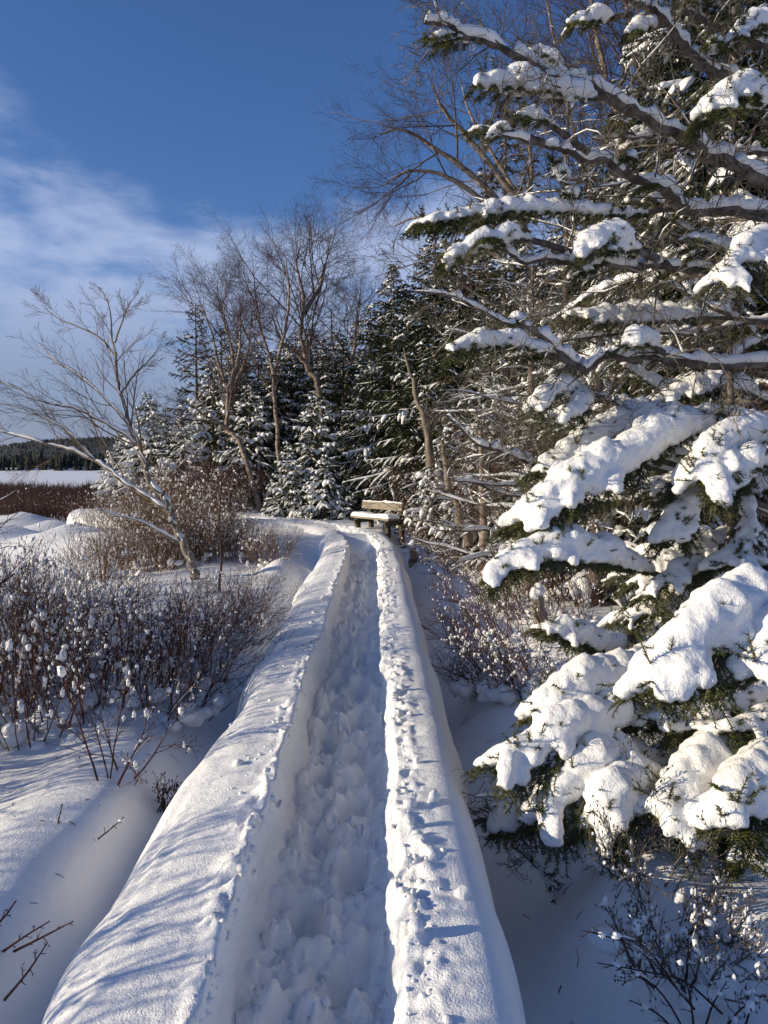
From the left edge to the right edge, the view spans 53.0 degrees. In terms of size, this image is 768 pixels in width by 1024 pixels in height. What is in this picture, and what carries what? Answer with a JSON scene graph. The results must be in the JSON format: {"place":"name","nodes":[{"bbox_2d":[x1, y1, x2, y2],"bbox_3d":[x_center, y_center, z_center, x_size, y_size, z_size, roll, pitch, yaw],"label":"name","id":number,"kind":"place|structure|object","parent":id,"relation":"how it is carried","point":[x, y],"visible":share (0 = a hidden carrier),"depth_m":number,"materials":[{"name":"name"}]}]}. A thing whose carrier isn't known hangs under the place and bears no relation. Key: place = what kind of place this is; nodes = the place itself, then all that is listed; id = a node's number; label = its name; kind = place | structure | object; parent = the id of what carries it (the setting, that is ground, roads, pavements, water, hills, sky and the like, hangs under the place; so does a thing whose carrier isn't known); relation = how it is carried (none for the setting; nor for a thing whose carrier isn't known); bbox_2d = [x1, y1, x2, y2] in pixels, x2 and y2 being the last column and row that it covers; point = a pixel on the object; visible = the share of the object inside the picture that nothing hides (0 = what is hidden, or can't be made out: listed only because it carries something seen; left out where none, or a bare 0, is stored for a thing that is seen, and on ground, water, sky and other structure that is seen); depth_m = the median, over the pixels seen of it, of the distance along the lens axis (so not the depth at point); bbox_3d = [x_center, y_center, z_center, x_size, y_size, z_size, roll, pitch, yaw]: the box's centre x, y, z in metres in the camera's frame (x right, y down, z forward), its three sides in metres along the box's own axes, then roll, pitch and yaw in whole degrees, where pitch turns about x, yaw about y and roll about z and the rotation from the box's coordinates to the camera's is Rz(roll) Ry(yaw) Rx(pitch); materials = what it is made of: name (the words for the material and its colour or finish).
{"place":"outdoors","nodes":[
{"label":"outdoors","id":0,"kind":"place"},
{"bbox_2d":[0,471,113,482],"bbox_3d":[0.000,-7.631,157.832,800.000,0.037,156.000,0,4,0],"label":"frozen lake","id":1,"kind":"structure","parent":0,"point":[66,476],"depth_m":136.77,"materials":[{"name":"white"}]},
{"bbox_2d":[0,436,180,462],"bbox_3d":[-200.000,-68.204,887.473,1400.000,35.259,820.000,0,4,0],"label":"hill","id":2,"kind":"structure","parent":0,"point":[30,445],"depth_m":669.84,"materials":[{"name":"plant"}]},
{"bbox_2d":[0,0,761,445],"label":"sky","id":3,"kind":"structure","parent":0,"point":[120,119],"materials":[{"name":"blue"}]},
{"bbox_2d":[0,467,767,1023],"bbox_3d":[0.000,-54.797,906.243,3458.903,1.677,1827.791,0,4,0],"label":"snowy ground","id":4,"kind":"structure","parent":0,"point":[40,847],"depth_m":3.45,"materials":[{"name":"white snow"}]},
{"bbox_2d":[0,533,95,728],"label":"shrub","id":5,"kind":"object","parent":4,"relation":"on","point":[4,709],"visible":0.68,"depth_m":5.24,"materials":[{"name":"brown plant"}]},
{"bbox_2d":[0,552,119,751],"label":"shrub","id":6,"kind":"object","parent":4,"relation":"on","point":[17,732],"visible":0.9,"depth_m":4.71,"materials":[{"name":"brown plant"}]},
{"bbox_2d":[0,513,134,668],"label":"shrub","id":7,"kind":"object","parent":4,"relation":"on","point":[62,575],"visible":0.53,"depth_m":6.40,"materials":[{"name":"brown plant"}]},
{"bbox_2d":[0,446,135,470],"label":"wood","id":8,"kind":"object","parent":4,"relation":"on","point":[65,463],"visible":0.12,"depth_m":236.67,"materials":[{"name":"plant"}]},
{"bbox_2d":[0,521,146,702],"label":"shrub","id":9,"kind":"object","parent":4,"relation":"on","point":[7,589],"visible":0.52,"depth_m":5.75,"materials":[{"name":"brown plant"}]},
{"bbox_2d":[0,478,155,529],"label":"marsh heath","id":10,"kind":"object","parent":4,"relation":"on","point":[35,494],"visible":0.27,"depth_m":30.28,"materials":[{"name":"plant"}]},
{"bbox_2d":[61,490,124,527],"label":"shrub","id":11,"kind":"object","parent":4,"relation":"on","point":[92,514],"visible":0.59,"depth_m":19.25,"materials":[{"name":"white plant"}]},
{"bbox_2d":[0,556,195,728],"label":"shrub","id":12,"kind":"object","parent":4,"relation":"on","point":[65,712],"visible":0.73,"depth_m":5.26,"materials":[{"name":"brown plant"}]},
{"bbox_2d":[30,649,167,785],"bbox_3d":[-1.380,1.015,3.818,0.595,0.684,0.389,0,4,-8],"label":"twig sprig","id":13,"kind":"object","parent":4,"relation":"on","point":[61,671],"visible":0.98,"depth_m":3.78,"materials":[{"name":"brown"}]},
{"bbox_2d":[39,514,159,583],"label":"shrub","id":14,"kind":"object","parent":4,"relation":"on","point":[98,554],"visible":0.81,"depth_m":12.01,"materials":[{"name":"brown plant"}]},
{"bbox_2d":[0,275,200,579],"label":"willow tree","id":15,"kind":"object","parent":4,"relation":"on","point":[164,504],"visible":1,"depth_m":11.15,"materials":[{"name":"brown plant"}]},
{"bbox_2d":[90,429,141,506],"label":"spruce tree","id":16,"kind":"object","parent":4,"relation":"on","point":[115,448],"visible":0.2,"depth_m":29.20,"materials":[{"name":"green plant"}]},
{"bbox_2d":[63,497,181,570],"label":"shrub","id":17,"kind":"object","parent":4,"relation":"on","point":[116,544],"visible":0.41,"depth_m":13.37,"materials":[{"name":"brown plant"}]},
{"bbox_2d":[65,690,202,787],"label":"twig sprig","id":18,"kind":"object","parent":4,"relation":"on","point":[180,712],"visible":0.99,"depth_m":3.85,"materials":[{"name":"brown"}]},
{"bbox_2d":[15,556,259,717],"bbox_3d":[-1.851,0.887,5.722,1.727,1.134,1.209,-3,5,-39],"label":"shrub","id":19,"kind":"object","parent":4,"relation":"on","point":[113,708],"visible":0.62,"depth_m":5.56,"materials":[{"name":"brown plant"}]},
{"bbox_2d":[100,391,197,502],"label":"spruce tree","id":20,"kind":"object","parent":4,"relation":"on","point":[130,459],"visible":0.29,"depth_m":25.61,"materials":[{"name":"green wood"}]},
{"bbox_2d":[60,554,241,678],"bbox_3d":[-2.058,0.847,6.567,1.881,1.037,1.488,2,4,33],"label":"shrub","id":21,"kind":"object","parent":4,"relation":"on","point":[149,603],"visible":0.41,"depth_m":6.53,"materials":[{"name":"brown plant"}]},
{"bbox_2d":[89,503,212,574],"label":"shrub","id":22,"kind":"object","parent":4,"relation":"on","point":[156,553],"visible":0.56,"depth_m":13.15,"materials":[{"name":"brown plant"}]},
{"bbox_2d":[105,465,218,541],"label":"shrub","id":23,"kind":"object","parent":4,"relation":"on","point":[154,494],"visible":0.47,"depth_m":14.33,"materials":[{"name":"brown plant"}]},
{"bbox_2d":[107,496,225,569],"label":"shrub","id":24,"kind":"object","parent":4,"relation":"on","point":[179,562],"visible":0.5,"depth_m":13.20,"materials":[{"name":"brown plant"}]},
{"bbox_2d":[152,771,182,813],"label":"twig sprig","id":25,"kind":"object","parent":4,"relation":"on","point":[163,805],"visible":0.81,"depth_m":3.88,"materials":[{"name":"brown"}]},
{"bbox_2d":[143,405,217,509],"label":"spruce tree","id":26,"kind":"object","parent":4,"relation":"on","point":[188,446],"visible":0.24,"depth_m":24.74,"materials":[{"name":"green plant"}]},
{"bbox_2d":[131,467,231,521],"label":"shrub","id":27,"kind":"object","parent":4,"relation":"on","point":[183,493],"visible":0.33,"depth_m":17.85,"materials":[{"name":"brown plant"}]},
{"bbox_2d":[76,549,297,677],"bbox_3d":[-1.543,0.821,6.196,1.782,1.040,1.822,-1,4,-19],"label":"shrub","id":28,"kind":"object","parent":4,"relation":"on","point":[187,632],"visible":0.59,"depth_m":6.17,"materials":[{"name":"brown plant"}]},
{"bbox_2d":[157,303,218,464],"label":"spruce tree","id":29,"kind":"object","parent":4,"relation":"on","point":[195,376],"visible":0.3,"depth_m":28.63,"materials":[{"name":"plant"}]},
{"bbox_2d":[64,568,316,732],"bbox_3d":[-1.308,0.946,5.389,1.782,1.158,1.822,-3,5,-42],"label":"shrub","id":30,"kind":"object","parent":4,"relation":"on","point":[195,717],"visible":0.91,"depth_m":5.33,"materials":[{"name":"brown plant"}]},
{"bbox_2d":[133,479,262,559],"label":"shrub","id":31,"kind":"object","parent":4,"relation":"on","point":[214,528],"visible":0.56,"depth_m":13.64,"materials":[{"name":"brown plant"}]},
{"bbox_2d":[150,497,259,563],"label":"shrub","id":32,"kind":"object","parent":4,"relation":"on","point":[210,541],"visible":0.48,"depth_m":13.43,"materials":[{"name":"brown plant"}]},
{"bbox_2d":[146,444,265,509],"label":"shrub","id":33,"kind":"object","parent":4,"relation":"on","point":[201,473],"visible":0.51,"depth_m":22.11,"materials":[{"name":"brown plant"}]},
{"bbox_2d":[121,576,296,694],"bbox_3d":[-1.309,0.977,6.038,1.425,0.982,1.458,-1,4,-19],"label":"shrub","id":34,"kind":"object","parent":4,"relation":"on","point":[242,681],"visible":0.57,"depth_m":6.06,"materials":[{"name":"brown plant"}]},
{"bbox_2d":[159,468,259,521],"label":"shrub","id":35,"kind":"object","parent":4,"relation":"on","point":[233,496],"visible":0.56,"depth_m":18.27,"materials":[{"name":"brown plant"}]},
{"bbox_2d":[169,358,262,505],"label":"spruce tree","id":36,"kind":"object","parent":4,"relation":"on","point":[215,443],"visible":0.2,"depth_m":27.05,"materials":[{"name":"green plant"}]},
{"bbox_2d":[140,243,292,511],"bbox_3d":[-5.231,-3.941,22.921,4.685,8.105,4.123,-3,5,-44],"label":"birch tree","id":37,"kind":"object","parent":4,"relation":"on","point":[227,402],"visible":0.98,"depth_m":22.82,"materials":[{"name":"brown plant"}]},
{"bbox_2d":[147,241,285,456],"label":"birch tree","id":38,"kind":"object","parent":4,"relation":"on","point":[220,332],"visible":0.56,"depth_m":27.00,"materials":[{"name":"brown plant"}]},
{"bbox_2d":[170,451,275,510],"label":"shrub","id":39,"kind":"object","parent":4,"relation":"on","point":[234,486],"visible":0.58,"depth_m":22.66,"materials":[{"name":"brown plant"}]},
{"bbox_2d":[185,500,277,561],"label":"shrub","id":40,"kind":"object","parent":4,"relation":"on","point":[234,533],"visible":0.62,"depth_m":13.39,"materials":[{"name":"brown plant"}]},
{"bbox_2d":[160,544,308,648],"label":"shrub","id":41,"kind":"object","parent":4,"relation":"on","point":[242,617],"visible":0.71,"depth_m":7.42,"materials":[{"name":"brown plant"}]},
{"bbox_2d":[201,341,270,481],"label":"spruce tree","id":42,"kind":"object","parent":4,"relation":"on","point":[216,409],"visible":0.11,"depth_m":28.55,"materials":[{"name":"green plant"}]},
{"bbox_2d":[210,385,286,509],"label":"spruce tree","id":43,"kind":"object","parent":4,"relation":"on","point":[249,437],"visible":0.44,"depth_m":24.18,"materials":[{"name":"green plant"}]},
{"bbox_2d":[194,559,308,630],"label":"shrub","id":44,"kind":"object","parent":4,"relation":"on","point":[265,620],"visible":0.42,"depth_m":8.35,"materials":[{"name":"brown plant"}]},
{"bbox_2d":[223,516,288,564],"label":"shrub","id":45,"kind":"object","parent":4,"relation":"on","point":[243,561],"visible":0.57,"depth_m":13.27,"materials":[{"name":"brown plant"}]},
{"bbox_2d":[229,514,311,566],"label":"shrub","id":46,"kind":"object","parent":4,"relation":"on","point":[274,549],"visible":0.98,"depth_m":12.12,"materials":[{"name":"brown plant"}]},
{"bbox_2d":[193,220,352,504],"bbox_3d":[-3.362,-4.504,23.320,5.908,9.121,3.975,3,5,40],"label":"birch tree","id":47,"kind":"object","parent":4,"relation":"on","point":[273,395],"visible":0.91,"depth_m":23.19,"materials":[{"name":"brown plant"}]},
{"bbox_2d":[241,350,305,495],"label":"spruce tree","id":48,"kind":"object","parent":4,"relation":"on","point":[281,399],"visible":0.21,"depth_m":27.54,"materials":[{"name":"green plant"}]},
{"bbox_2d":[260,441,306,518],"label":"spruce tree","id":49,"kind":"object","parent":4,"relation":"on","point":[279,488],"visible":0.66,"depth_m":20.40,"materials":[{"name":"green plant"}]},
{"bbox_2d":[42,507,525,1023],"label":"snow path","id":50,"kind":"structure","parent":4,"relation":"on","point":[154,941],"depth_m":2.84,"materials":[{"name":"white snow"}]},
{"bbox_2d":[192,513,451,1023],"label":"snow crumbs","id":51,"kind":"object","parent":50,"relation":"on","point":[242,868],"visible":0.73,"depth_m":2.75,"materials":[{"name":"white snow"}]},
{"bbox_2d":[198,186,381,472],"bbox_3d":[-2.708,-5.302,24.532,5.591,10.544,5.912,0,4,0],"label":"birch tree","id":52,"kind":"object","parent":4,"relation":"on","point":[304,359],"visible":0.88,"depth_m":24.09,"materials":[{"name":"brown plant"}]},
{"bbox_2d":[261,331,322,499],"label":"spruce tree","id":53,"kind":"object","parent":4,"relation":"on","point":[297,383],"visible":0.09,"depth_m":28.42,"materials":[{"name":"green plant"}]},
{"bbox_2d":[259,395,359,513],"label":"spruce tree","id":54,"kind":"object","parent":4,"relation":"on","point":[314,448],"visible":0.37,"depth_m":21.25,"materials":[{"name":"plant"}]},
{"bbox_2d":[282,337,354,500],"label":"spruce tree","id":55,"kind":"object","parent":4,"relation":"on","point":[319,374],"visible":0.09,"depth_m":27.55,"materials":[{"name":"green plant"}]},
{"bbox_2d":[292,454,346,520],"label":"young spruce","id":56,"kind":"object","parent":4,"relation":"on","point":[313,505],"visible":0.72,"depth_m":19.61,"materials":[{"name":"white wood"}]},
{"bbox_2d":[306,338,369,493],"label":"spruce tree","id":57,"kind":"object","parent":4,"relation":"on","point":[332,404],"visible":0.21,"depth_m":24.63,"materials":[{"name":"green plant"}]},
{"bbox_2d":[328,481,356,520],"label":"young spruce","id":58,"kind":"object","parent":4,"relation":"on","point":[344,513],"visible":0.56,"depth_m":19.52,"materials":[{"name":"green"}]},
{"bbox_2d":[270,238,430,461],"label":"birch tree","id":59,"kind":"object","parent":4,"relation":"on","point":[356,324],"visible":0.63,"depth_m":25.96,"materials":[{"name":"brown plant"}]},
{"bbox_2d":[330,303,389,452],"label":"spruce tree","id":60,"kind":"object","parent":4,"relation":"on","point":[362,326],"visible":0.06,"depth_m":32.29,"materials":[{"name":"green plant"}]},
{"bbox_2d":[332,348,389,506],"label":"spruce tree","id":61,"kind":"object","parent":4,"relation":"on","point":[359,398],"visible":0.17,"depth_m":23.22,"materials":[{"name":"green plant"}]},
{"bbox_2d":[350,499,404,544],"bbox_3d":[-0.154,0.354,16.351,0.510,1.212,1.420,-3,4,-37],"label":"park bench","id":62,"kind":"object","parent":4,"relation":"on","point":[370,516],"visible":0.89,"depth_m":16.13,"materials":[{"name":"brown wood"}]},
{"bbox_2d":[330,263,428,516],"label":"spruce tree","id":63,"kind":"object","parent":4,"relation":"on","point":[366,438],"visible":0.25,"depth_m":21.52,"materials":[{"name":"green plant"}]},
{"bbox_2d":[341,230,481,533],"bbox_3d":[1.033,-3.065,19.293,4.356,8.216,4.632,0,4,3],"label":"spruce tree","id":64,"kind":"object","parent":4,"relation":"on","point":[400,398],"visible":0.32,"depth_m":19.12,"materials":[{"name":"green plant"}]},
{"bbox_2d":[393,342,434,467],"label":"dead tree","id":65,"kind":"object","parent":4,"relation":"on","point":[429,450],"visible":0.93,"depth_m":13.40,"materials":[{"name":"brown wood"}]},
{"bbox_2d":[398,427,460,548],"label":"young spruce","id":66,"kind":"object","parent":4,"relation":"on","point":[418,474],"visible":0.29,"depth_m":15.04,"materials":[{"name":"white"}]},
{"bbox_2d":[374,255,509,527],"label":"spruce tree","id":67,"kind":"object","parent":4,"relation":"on","point":[437,385],"visible":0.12,"depth_m":18.11,"materials":[{"name":"green plant"}]},
{"bbox_2d":[409,536,492,581],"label":"shrub","id":68,"kind":"object","parent":4,"relation":"on","point":[448,574],"visible":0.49,"depth_m":11.27,"materials":[{"name":"brown plant"}]},
{"bbox_2d":[434,435,474,545],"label":"dead tree","id":69,"kind":"object","parent":4,"relation":"on","point":[468,536],"visible":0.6,"depth_m":11.16,"materials":[{"name":"brown wood"}]},
{"bbox_2d":[393,443,517,556],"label":"shrub","id":70,"kind":"object","parent":4,"relation":"on","point":[434,505],"visible":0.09,"depth_m":12.77,"materials":[{"name":"brown plant"}]},
{"bbox_2d":[302,0,612,329],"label":"birch tree","id":71,"kind":"object","parent":4,"relation":"on","point":[460,184],"visible":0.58,"depth_m":15.29,"materials":[{"name":"brown plant"}]},
{"bbox_2d":[406,372,518,569],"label":"dead fir","id":72,"kind":"object","parent":4,"relation":"on","point":[456,449],"visible":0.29,"depth_m":12.30,"materials":[{"name":"brown plant"}]},
{"bbox_2d":[419,557,518,620],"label":"shrub","id":73,"kind":"object","parent":4,"relation":"on","point":[454,591],"visible":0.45,"depth_m":8.23,"materials":[{"name":"brown plant"}]},
{"bbox_2d":[427,423,515,574],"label":"young spruce","id":74,"kind":"object","parent":4,"relation":"on","point":[431,531],"visible":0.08,"depth_m":12.31,"materials":[{"name":"white"}]},
{"bbox_2d":[418,589,529,652],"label":"shrub","id":75,"kind":"object","parent":4,"relation":"on","point":[446,636],"visible":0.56,"depth_m":7.36,"materials":[{"name":"brown plant"}]},
{"bbox_2d":[463,425,500,548],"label":"dead tree","id":76,"kind":"object","parent":4,"relation":"on","point":[483,538],"visible":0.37,"depth_m":10.78,"materials":[{"name":"brown wood"}]},
{"bbox_2d":[429,618,550,703],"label":"shrub","id":77,"kind":"object","parent":4,"relation":"on","point":[463,688],"visible":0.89,"depth_m":5.76,"materials":[{"name":"brown plant"}]},
{"bbox_2d":[431,103,552,456],"bbox_3d":[2.571,-4.069,16.624,3.382,9.361,2.612,-1,4,-15],"label":"spruce tree","id":78,"kind":"object","parent":4,"relation":"on","point":[481,174],"visible":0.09,"depth_m":16.65,"materials":[{"name":"green plant"}]},
{"bbox_2d":[444,220,549,486],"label":"spruce tree","id":79,"kind":"object","parent":4,"relation":"on","point":[512,279],"visible":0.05,"depth_m":15.12,"materials":[{"name":"green plant"}]},
{"bbox_2d":[432,619,575,706],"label":"shrub","id":80,"kind":"object","parent":4,"relation":"on","point":[504,694],"visible":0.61,"depth_m":5.60,"materials":[{"name":"brown plant"}]},
{"bbox_2d":[416,581,594,657],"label":"shrub","id":81,"kind":"object","parent":4,"relation":"on","point":[516,637],"visible":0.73,"depth_m":6.50,"materials":[{"name":"brown plant"}]},
{"bbox_2d":[394,254,624,594],"bbox_3d":[1.619,-1.020,9.230,3.007,4.298,2.618,0,4,0],"label":"dead fir","id":82,"kind":"object","parent":4,"relation":"on","point":[470,556],"visible":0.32,"depth_m":9.11,"materials":[{"name":"brown plant"}]},
{"bbox_2d":[418,366,649,535],"bbox_3d":[3.045,-0.663,11.112,4.630,3.055,4.644,-3,5,-38],"label":"shrub","id":83,"kind":"object","parent":4,"relation":"on","point":[478,463],"visible":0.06,"depth_m":10.91,"materials":[{"name":"plant"}]},
{"bbox_2d":[458,567,617,630],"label":"shrub","id":84,"kind":"object","parent":4,"relation":"on","point":[594,620],"visible":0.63,"depth_m":7.34,"materials":[{"name":"brown plant"}]},
{"bbox_2d":[513,842,564,904],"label":"fallen branch","id":85,"kind":"object","parent":4,"relation":"on","point":[546,876],"visible":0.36,"depth_m":3.51,"materials":[{"name":"brown wood"}]},
{"bbox_2d":[401,100,678,577],"bbox_3d":[2.405,-2.577,11.491,4.367,7.905,3.929,0,4,0],"label":"dead fir","id":86,"kind":"object","parent":4,"relation":"on","point":[540,281],"visible":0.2,"depth_m":11.28,"materials":[{"name":"brown plant"}]},
{"bbox_2d":[424,0,692,296],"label":"birch tree","id":87,"kind":"object","parent":4,"relation":"on","point":[588,49],"visible":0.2,"depth_m":15.97,"materials":[{"name":"brown plant"}]},
{"bbox_2d":[506,161,613,462],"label":"spruce tree","id":88,"kind":"object","parent":4,"relation":"on","point":[592,283],"visible":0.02,"depth_m":13.37,"materials":[{"name":"green plant"}]},
{"bbox_2d":[368,0,767,611],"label":"fir tree","id":89,"kind":"object","parent":4,"relation":"on","point":[608,442],"visible":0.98,"depth_m":4.04,"materials":[{"name":"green plant"}]},
{"bbox_2d":[479,195,688,605],"bbox_3d":[2.237,-0.871,8.355,2.447,4.949,2.722,2,4,30],"label":"dead fir","id":90,"kind":"object","parent":4,"relation":"on","point":[594,528],"visible":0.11,"depth_m":8.30,"materials":[{"name":"brown plant"}]},
{"bbox_2d":[448,342,767,887],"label":"fir tree","id":91,"kind":"object","parent":4,"relation":"on","point":[702,711],"visible":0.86,"depth_m":3.11,"materials":[{"name":"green plant"}]},
{"bbox_2d":[553,473,663,606],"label":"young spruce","id":92,"kind":"object","parent":4,"relation":"on","point":[609,591],"visible":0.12,"depth_m":8.39,"materials":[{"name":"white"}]},
{"bbox_2d":[579,835,639,877],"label":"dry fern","id":93,"kind":"object","parent":4,"relation":"on","point":[586,851],"visible":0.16,"depth_m":3.10,"materials":[{"name":"brown plant"}]},
{"bbox_2d":[473,0,749,196],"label":"birch tree","id":94,"kind":"object","parent":4,"relation":"on","point":[597,46],"visible":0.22,"depth_m":13.60,"materials":[{"name":"brown plant"}]},
{"bbox_2d":[579,927,722,1014],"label":"bare twig","id":95,"kind":"object","parent":4,"relation":"on","point":[617,936],"visible":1,"depth_m":2.33,"materials":[{"name":"brown wood"}]},
{"bbox_2d":[536,0,767,539],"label":"spruce tree","id":96,"kind":"object","parent":4,"relation":"on","point":[625,51],"visible":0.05,"depth_m":11.04,"materials":[{"name":"plant"}]},
{"bbox_2d":[581,734,734,901],"bbox_3d":[0.971,1.183,2.965,0.553,0.490,0.661,-2,4,-25],"label":"twig sprig","id":97,"kind":"object","parent":4,"relation":"on","point":[635,875],"visible":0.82,"depth_m":2.84,"materials":[{"name":"brown"}]},
{"bbox_2d":[553,0,767,548],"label":"spruce tree","id":98,"kind":"object","parent":4,"relation":"on","point":[681,82],"visible":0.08,"depth_m":9.90,"materials":[{"name":"green plant"}]},
{"bbox_2d":[598,444,726,602],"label":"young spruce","id":99,"kind":"object","parent":4,"relation":"on","point":[645,531],"visible":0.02,"depth_m":8.01,"materials":[{"name":"green"}]},
{"bbox_2d":[584,839,767,1023],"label":"shrub","id":100,"kind":"object","parent":4,"relation":"on","point":[710,973],"visible":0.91,"depth_m":2.56,"materials":[{"name":"brown plant"}]},
{"bbox_2d":[615,959,763,1023],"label":"bare twig","id":101,"kind":"object","parent":4,"relation":"on","point":[680,962],"visible":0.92,"depth_m":2.34,"materials":[{"name":"brown wood"}]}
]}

